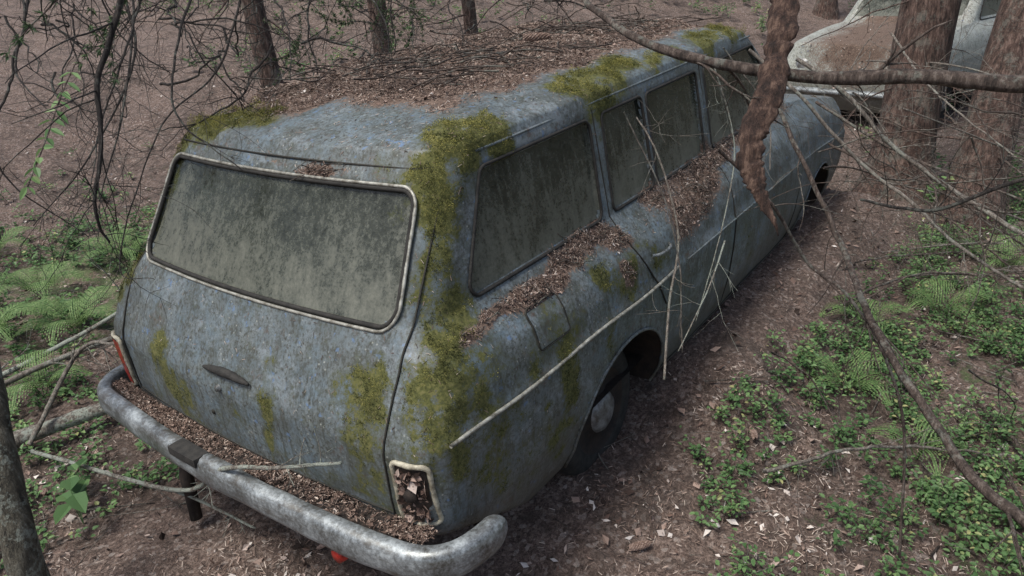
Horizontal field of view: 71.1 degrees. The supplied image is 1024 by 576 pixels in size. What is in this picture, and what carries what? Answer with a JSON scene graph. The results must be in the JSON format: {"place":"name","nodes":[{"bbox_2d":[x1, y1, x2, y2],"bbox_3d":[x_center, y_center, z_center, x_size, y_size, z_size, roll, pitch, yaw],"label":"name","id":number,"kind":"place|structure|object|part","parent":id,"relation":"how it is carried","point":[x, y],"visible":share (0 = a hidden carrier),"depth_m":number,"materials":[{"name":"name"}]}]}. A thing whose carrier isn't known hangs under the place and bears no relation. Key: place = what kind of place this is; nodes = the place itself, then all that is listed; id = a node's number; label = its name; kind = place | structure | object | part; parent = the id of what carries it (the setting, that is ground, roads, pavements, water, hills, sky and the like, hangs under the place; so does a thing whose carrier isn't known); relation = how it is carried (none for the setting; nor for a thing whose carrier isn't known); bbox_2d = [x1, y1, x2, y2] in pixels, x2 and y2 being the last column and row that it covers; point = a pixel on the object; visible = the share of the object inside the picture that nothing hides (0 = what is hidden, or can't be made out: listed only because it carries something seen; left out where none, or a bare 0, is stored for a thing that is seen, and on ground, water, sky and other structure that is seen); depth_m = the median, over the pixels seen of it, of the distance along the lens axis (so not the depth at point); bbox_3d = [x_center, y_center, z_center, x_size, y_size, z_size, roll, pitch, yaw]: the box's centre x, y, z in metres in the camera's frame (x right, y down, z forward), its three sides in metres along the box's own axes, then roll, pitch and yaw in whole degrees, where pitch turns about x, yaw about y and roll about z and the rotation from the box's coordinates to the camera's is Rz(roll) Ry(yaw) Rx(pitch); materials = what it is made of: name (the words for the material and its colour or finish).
{"place":"outdoors","nodes":[
{"label":"outdoors","id":0,"kind":"place"},
{"bbox_2d":[0,0,129,86],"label":"spruce bough","id":1,"kind":"object","parent":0,"point":[27,26],"visible":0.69,"depth_m":1.33,"materials":[{"name":"brown plant"}]},
{"bbox_2d":[19,42,85,199],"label":"leafy sprig","id":2,"kind":"object","parent":1,"relation":"attached to","point":[36,170],"visible":0.98,"depth_m":1.52,"materials":[{"name":"green plant"}]},
{"bbox_2d":[0,0,162,290],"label":"dark hanging branch","id":3,"kind":"object","parent":1,"relation":"attached to","point":[113,24],"visible":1,"depth_m":1.30,"materials":[{"name":"black plant"}]},
{"bbox_2d":[0,0,1023,575],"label":"ground","id":4,"kind":"structure","parent":0,"point":[528,522],"depth_m":3.22,"materials":[{"name":"brown soil"}]},
{"bbox_2d":[0,226,38,250],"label":"fern","id":5,"kind":"object","parent":4,"relation":"on","point":[7,240],"visible":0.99,"depth_m":5.67,"materials":[{"name":"green plant"}]},
{"bbox_2d":[0,364,50,575],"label":"young birch","id":6,"kind":"object","parent":4,"relation":"on","point":[21,551],"visible":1,"depth_m":2.17,"materials":[{"name":"grey plant"}]},
{"bbox_2d":[0,301,59,342],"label":"fern","id":7,"kind":"object","parent":4,"relation":"on","point":[4,313],"visible":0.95,"depth_m":4.19,"materials":[{"name":"green plant"}]},
{"bbox_2d":[37,484,47,494],"bbox_3d":[-1.964,0.845,2.997,0.084,0.030,0.031,13,29,34],"label":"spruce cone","id":8,"kind":"object","parent":4,"relation":"on","point":[44,490],"visible":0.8,"depth_m":2.98,"materials":[{"name":"brown plant"}]},
{"bbox_2d":[0,261,90,298],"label":"fern","id":9,"kind":"object","parent":4,"relation":"on","point":[37,285],"visible":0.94,"depth_m":4.84,"materials":[{"name":"green plant"}]},
{"bbox_2d":[4,349,93,410],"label":"fern","id":10,"kind":"object","parent":4,"relation":"on","point":[32,384],"visible":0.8,"depth_m":3.67,"materials":[{"name":"green plant"}]},
{"bbox_2d":[13,403,106,446],"bbox_3d":[-2.017,0.606,3.353,0.599,0.106,0.074,-16,27,-24],"label":"birch log","id":11,"kind":"object","parent":4,"relation":"on","point":[54,425],"visible":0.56,"depth_m":3.30,"materials":[{"name":"grey wood"}]},
{"bbox_2d":[4,333,116,385],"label":"fallen branch","id":12,"kind":"object","parent":4,"relation":"on","point":[27,372],"visible":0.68,"depth_m":3.69,"materials":[{"name":"grey wood"}]},
{"bbox_2d":[11,286,119,344],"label":"fern","id":13,"kind":"object","parent":4,"relation":"on","point":[71,304],"visible":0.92,"depth_m":4.33,"materials":[{"name":"green plant"}]},
{"bbox_2d":[53,476,89,524],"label":"lily of the valley","id":14,"kind":"object","parent":4,"relation":"on","point":[78,500],"visible":1,"depth_m":2.72,"materials":[{"name":"green plant"}]},
{"bbox_2d":[67,459,89,501],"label":"lily of the valley","id":15,"kind":"object","parent":4,"relation":"on","point":[76,465],"visible":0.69,"depth_m":2.92,"materials":[{"name":"green plant"}]},
{"bbox_2d":[0,142,157,396],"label":"bilberry undergrowth","id":16,"kind":"object","parent":4,"relation":"on","point":[71,242],"visible":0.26,"depth_m":5.49,"materials":[{"name":"green plant"}]},
{"bbox_2d":[0,360,178,575],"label":"bilberry undergrowth","id":17,"kind":"object","parent":4,"relation":"on","point":[84,455],"visible":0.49,"depth_m":3.13,"materials":[{"name":"green plant"}]},
{"bbox_2d":[71,228,148,265],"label":"fern","id":18,"kind":"object","parent":4,"relation":"on","point":[126,250],"visible":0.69,"depth_m":5.36,"materials":[{"name":"green plant"}]},
{"bbox_2d":[174,489,255,536],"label":"lichen branch","id":19,"kind":"object","parent":4,"relation":"on","point":[216,508],"visible":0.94,"depth_m":2.63,"materials":[{"name":"grey plant"}]},
{"bbox_2d":[136,0,317,143],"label":"spruce tree","id":20,"kind":"object","parent":4,"relation":"on","point":[263,50],"visible":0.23,"depth_m":5.73,"materials":[{"name":"brown plant"}]},
{"bbox_2d":[0,0,643,177],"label":"dead spruce twigs","id":21,"kind":"object","parent":4,"relation":"on","point":[219,55],"visible":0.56,"depth_m":2.79,"materials":[{"name":"brown wood"}]},
{"bbox_2d":[0,0,144,267],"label":"dark dead branch","id":22,"kind":"object","parent":21,"relation":"on","point":[10,83],"visible":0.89,"depth_m":2.29,"materials":[{"name":"black wood"}]},
{"bbox_2d":[1,0,208,234],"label":"dark dead branch","id":23,"kind":"object","parent":21,"relation":"on","point":[125,51],"visible":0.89,"depth_m":1.92,"materials":[{"name":"brown wood"}]},
{"bbox_2d":[11,0,198,262],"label":"dark dead branch","id":24,"kind":"object","parent":21,"relation":"on","point":[128,73],"visible":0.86,"depth_m":2.23,"materials":[{"name":"brown wood"}]},
{"bbox_2d":[0,0,232,295],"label":"dark dead branch","id":25,"kind":"object","parent":21,"relation":"on","point":[120,99],"visible":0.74,"depth_m":2.52,"materials":[{"name":"black wood"}]},
{"bbox_2d":[69,0,287,348],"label":"dark dead branch","id":26,"kind":"object","parent":21,"relation":"on","point":[216,71],"visible":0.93,"depth_m":2.18,"materials":[{"name":"black wood"}]},
{"bbox_2d":[177,0,353,154],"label":"dark dead branch","id":27,"kind":"object","parent":21,"relation":"on","point":[286,22],"visible":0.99,"depth_m":2.33,"materials":[{"name":"brown wood"}]},
{"bbox_2d":[256,0,433,85],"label":"spruce bough","id":28,"kind":"object","parent":21,"relation":"on","point":[296,42],"visible":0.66,"depth_m":3.79,"materials":[{"name":"brown plant"}]},
{"bbox_2d":[345,0,443,56],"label":"spruce tree","id":29,"kind":"object","parent":4,"relation":"on","point":[373,32],"visible":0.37,"depth_m":8.00,"materials":[{"name":"brown plant"}]},
{"bbox_2d":[97,12,844,575],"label":"station wagon","id":30,"kind":"object","parent":4,"relation":"on","point":[423,292],"visible":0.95,"depth_m":2.22,"materials":[{"name":"blue paint"}]},
{"bbox_2d":[30,420,341,509],"bbox_3d":[-1.238,0.521,2.521,1.912,0.699,0.210,11,29,31],"label":"lichen branch","id":31,"kind":"object","parent":30,"relation":"on","point":[152,485],"visible":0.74,"depth_m":2.50,"materials":[{"name":"grey plant"}]},
{"bbox_2d":[126,0,263,181],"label":"dark dead branch","id":32,"kind":"object","parent":30,"relation":"on","point":[174,61],"visible":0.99,"depth_m":2.11,"materials":[{"name":"brown wood"}]},
{"bbox_2d":[266,0,442,92],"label":"dark dead branch","id":33,"kind":"object","parent":30,"relation":"on","point":[388,49],"visible":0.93,"depth_m":2.35,"materials":[{"name":"brown wood"}]},
{"bbox_2d":[322,0,422,74],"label":"dark dead branch","id":34,"kind":"object","parent":30,"relation":"on","point":[375,24],"visible":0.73,"depth_m":2.75,"materials":[{"name":"brown wood"}]},
{"bbox_3d":[0.386,-0.653,3.764,1.732,1.307,4.455,13,29,34],"label":"window glass","id":35,"kind":"part","parent":30,"relation":"part of","materials":[{"name":"grey glass"}]},
{"bbox_2d":[523,32,550,40],"bbox_3d":[0.102,-1.020,2.907,0.119,0.034,0.034,-5,24,-1],"label":"spruce cone","id":36,"kind":"object","parent":30,"relation":"on","point":[538,36],"visible":1,"depth_m":2.90,"materials":[{"name":"brown plant"}]},
{"bbox_2d":[623,112,688,352],"bbox_3d":[0.457,-0.160,2.321,0.231,0.849,0.206,-21,29,-33],"label":"white twig","id":37,"kind":"object","parent":30,"relation":"on","point":[680,322],"visible":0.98,"depth_m":2.28,"materials":[{"name":"grey wood"}]},
{"bbox_2d":[630,109,710,379],"bbox_3d":[0.551,-0.194,2.423,0.266,0.786,0.604,-7,24,-5],"label":"white twig","id":38,"kind":"object","parent":30,"relation":"on","point":[670,295],"visible":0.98,"depth_m":2.40,"materials":[{"name":"grey wood"}]},
{"bbox_2d":[696,68,742,351],"bbox_3d":[0.779,-0.358,2.626,0.188,0.921,0.763,2,25,14],"label":"white twig","id":39,"kind":"object","parent":30,"relation":"on","point":[731,128],"visible":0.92,"depth_m":2.60,"materials":[{"name":"grey wood"}]},
{"bbox_2d":[723,47,814,194],"bbox_3d":[0.999,-0.672,2.847,0.307,0.563,0.345,13,29,34],"label":"white twig","id":40,"kind":"object","parent":30,"relation":"on","point":[725,50],"visible":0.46,"depth_m":2.81,"materials":[{"name":"grey wood"}]},
{"bbox_2d":[414,0,539,38],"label":"spruce tree","id":41,"kind":"object","parent":4,"relation":"on","point":[472,16],"visible":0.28,"depth_m":8.81,"materials":[{"name":"brown plant"}]},
{"bbox_2d":[0,58,1023,575],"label":"forest leaf litter","id":42,"kind":"object","parent":4,"relation":"on","point":[606,540],"visible":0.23,"depth_m":2.83,"materials":[{"name":"brown plant"}]},
{"bbox_2d":[0,141,1023,575],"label":"forest needle litter","id":43,"kind":"object","parent":4,"relation":"on","point":[852,491],"visible":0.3,"depth_m":2.74,"materials":[{"name":"plant"}]},
{"bbox_2d":[0,36,1023,575],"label":"fallen twigs","id":44,"kind":"object","parent":4,"relation":"on","point":[610,444],"depth_m":3.28,"materials":[{"name":"brown wood"}]},
{"bbox_2d":[0,38,1023,574],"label":"fallen twigs","id":45,"kind":"object","parent":4,"relation":"on","point":[648,420],"depth_m":3.71,"materials":[{"name":"brown wood"}]},
{"bbox_2d":[331,0,700,64],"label":"dead spruce twigs","id":46,"kind":"object","parent":4,"relation":"on","point":[498,23],"visible":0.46,"depth_m":3.08,"materials":[{"name":"brown wood"}]},
{"bbox_2d":[142,0,1023,208],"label":"distant undergrowth","id":47,"kind":"object","parent":4,"relation":"on","point":[929,196],"visible":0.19,"depth_m":11.20,"materials":[{"name":"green plant"}]},
{"bbox_2d":[628,540,650,550],"bbox_3d":[0.437,0.882,2.452,0.084,0.030,0.030,-9,25,-11],"label":"spruce cone","id":48,"kind":"object","parent":4,"relation":"on","point":[639,545],"visible":1,"depth_m":2.44,"materials":[{"name":"brown plant"}]},
{"bbox_2d":[749,425,757,439],"bbox_3d":[0.968,0.580,2.867,0.030,0.030,0.084,-1,24,8],"label":"spruce cone","id":49,"kind":"object","parent":4,"relation":"on","point":[753,433],"visible":0.98,"depth_m":2.85,"materials":[{"name":"brown plant"}]},
{"bbox_2d":[812,0,839,19],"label":"spruce tree","id":50,"kind":"object","parent":4,"relation":"on","point":[827,9],"visible":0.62,"depth_m":13.16,"materials":[{"name":"brown plant"}]},
{"bbox_2d":[794,349,892,406],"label":"fern","id":51,"kind":"object","parent":4,"relation":"on","point":[862,376],"visible":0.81,"depth_m":3.19,"materials":[{"name":"green plant"}]},
{"bbox_2d":[678,159,1023,575],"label":"bilberry undergrowth","id":52,"kind":"object","parent":4,"relation":"on","point":[960,492],"visible":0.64,"depth_m":2.88,"materials":[{"name":"green plant"}]},
{"bbox_2d":[819,294,913,331],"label":"fern","id":53,"kind":"object","parent":4,"relation":"on","point":[871,302],"visible":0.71,"depth_m":3.65,"materials":[{"name":"green plant"}]},
{"bbox_2d":[741,0,1023,466],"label":"dry brush","id":54,"kind":"object","parent":4,"relation":"on","point":[932,271],"visible":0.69,"depth_m":2.75,"materials":[{"name":"brown plant"}]},
{"bbox_2d":[748,48,1023,308],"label":"pale dead branch","id":55,"kind":"object","parent":54,"relation":"on","point":[850,152],"visible":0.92,"depth_m":2.52,"materials":[{"name":"grey wood"}]},
{"bbox_2d":[795,4,1023,310],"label":"pale dead branch","id":56,"kind":"object","parent":54,"relation":"on","point":[886,140],"visible":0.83,"depth_m":2.96,"materials":[{"name":"grey wood"}]},
{"bbox_2d":[832,110,1023,242],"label":"dead branch","id":57,"kind":"object","parent":54,"relation":"on","point":[985,191],"visible":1,"depth_m":1.88,"materials":[{"name":"wood"}]},
{"bbox_2d":[891,15,1023,189],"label":"fallen branch","id":58,"kind":"object","parent":54,"relation":"on","point":[929,86],"visible":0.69,"depth_m":4.41,"materials":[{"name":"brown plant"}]},
{"bbox_2d":[744,390,1021,487],"bbox_3d":[1.492,0.724,2.761,1.314,0.767,0.619,-6,24,-4],"label":"fallen branch","id":59,"kind":"object","parent":4,"relation":"on","point":[790,464],"visible":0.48,"depth_m":2.69,"materials":[{"name":"grey wood"}]},
{"bbox_2d":[759,63,1023,575],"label":"leaning dead stem","id":60,"kind":"object","parent":4,"relation":"on","point":[1010,510],"visible":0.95,"depth_m":1.84,"materials":[{"name":"wood"}]},
{"bbox_2d":[717,149,945,567],"bbox_3d":[0.941,0.202,2.068,0.704,1.212,0.356,13,29,34],"label":"dead branch","id":61,"kind":"object","parent":60,"relation":"attached to","point":[802,255],"visible":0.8,"depth_m":2.00,"materials":[{"name":"wood"}]},
{"bbox_2d":[785,0,1000,117],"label":"derelict sedan","id":62,"kind":"object","parent":4,"relation":"on","point":[822,50],"visible":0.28,"depth_m":7.89,"materials":[{"name":"white paint"}]},
{"bbox_3d":[5.209,-3.195,8.830,4.157,1.301,1.733,-22,30,-35],"label":"window glass","id":63,"kind":"part","parent":62,"relation":"part of","materials":[{"name":"grey glass"}]},
{"bbox_2d":[782,421,1023,575],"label":"fallen branch","id":64,"kind":"object","parent":4,"relation":"on","point":[786,571],"visible":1,"depth_m":2.31,"materials":[{"name":"brown wood"}]},
{"bbox_2d":[822,132,986,270],"bbox_3d":[2.221,-0.348,4.210,1.463,0.862,0.651,-18,28,-28],"label":"fallen branch","id":65,"kind":"object","parent":4,"relation":"on","point":[874,258],"visible":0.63,"depth_m":4.20,"materials":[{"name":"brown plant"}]},
{"bbox_2d":[793,84,1023,277],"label":"fallen branch","id":66,"kind":"object","parent":4,"relation":"on","point":[841,118],"visible":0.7,"depth_m":3.30,"materials":[{"name":"wood"}]},
{"bbox_2d":[801,0,1022,203],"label":"spruce tree","id":67,"kind":"object","parent":4,"relation":"on","point":[936,45],"visible":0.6,"depth_m":5.36,"materials":[{"name":"brown plant"}]},
{"bbox_2d":[803,187,1023,311],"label":"fallen branch","id":68,"kind":"object","parent":4,"relation":"on","point":[874,287],"visible":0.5,"depth_m":3.95,"materials":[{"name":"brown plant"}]},
{"bbox_2d":[809,30,1023,278],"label":"fallen branch","id":69,"kind":"object","parent":68,"relation":"on","point":[927,202],"visible":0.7,"depth_m":3.74,"materials":[{"name":"brown wood"}]},
{"bbox_2d":[867,416,967,475],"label":"fern","id":70,"kind":"object","parent":4,"relation":"on","point":[925,450],"visible":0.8,"depth_m":2.75,"materials":[{"name":"green plant"}]},
{"bbox_2d":[816,128,1023,267],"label":"fallen branch","id":71,"kind":"object","parent":4,"relation":"on","point":[1011,215],"visible":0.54,"depth_m":4.58,"materials":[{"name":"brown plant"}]},
{"bbox_2d":[823,110,1023,285],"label":"fallen branch","id":72,"kind":"object","parent":4,"relation":"on","point":[1004,232],"visible":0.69,"depth_m":3.35,"materials":[{"name":"wood"}]},
{"bbox_2d":[830,2,1023,176],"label":"fallen branch","id":73,"kind":"object","parent":4,"relation":"on","point":[956,129],"visible":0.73,"depth_m":4.48,"materials":[{"name":"brown wood"}]},
{"bbox_2d":[831,399,1023,575],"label":"fallen branch","id":74,"kind":"object","parent":4,"relation":"on","point":[1012,437],"visible":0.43,"depth_m":2.69,"materials":[{"name":"wood"}]},
{"bbox_2d":[844,0,1023,235],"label":"spruce tree","id":75,"kind":"object","parent":4,"relation":"on","point":[1011,46],"visible":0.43,"depth_m":4.82,"materials":[{"name":"brown plant"}]},
{"bbox_2d":[850,195,1023,252],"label":"fallen branch","id":76,"kind":"object","parent":4,"relation":"on","point":[934,245],"visible":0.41,"depth_m":4.38,"materials":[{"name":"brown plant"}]},
{"bbox_2d":[866,0,1023,125],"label":"fallen branch","id":77,"kind":"object","parent":4,"relation":"on","point":[975,69],"visible":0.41,"depth_m":4.91,"materials":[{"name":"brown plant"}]},
{"bbox_2d":[903,278,1000,321],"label":"fern","id":78,"kind":"object","parent":4,"relation":"on","point":[939,298],"visible":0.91,"depth_m":3.77,"materials":[{"name":"green plant"}]},
{"bbox_2d":[892,113,1023,192],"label":"fallen branch","id":79,"kind":"object","parent":4,"relation":"on","point":[1007,162],"visible":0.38,"depth_m":4.79,"materials":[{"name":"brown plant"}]},
{"bbox_2d":[969,235,1023,274],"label":"fern","id":80,"kind":"object","parent":4,"relation":"on","point":[1007,257],"visible":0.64,"depth_m":4.27,"materials":[{"name":"green plant"}]},
{"bbox_2d":[665,240,736,351],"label":"white twig","id":81,"kind":"object","parent":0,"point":[706,291],"visible":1,"depth_m":2.39,"materials":[{"name":"grey wood"}]},
{"bbox_2d":[535,0,1023,127],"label":"overhanging branch","id":82,"kind":"object","parent":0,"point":[1003,83],"visible":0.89,"depth_m":1.45,"materials":[{"name":"brown plant"}]},
{"bbox_2d":[735,0,799,235],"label":"hanging broken branch","id":83,"kind":"object","parent":82,"relation":"attached to","point":[761,114],"visible":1,"depth_m":1.49,"materials":[{"name":"brown plant"}]}
]}

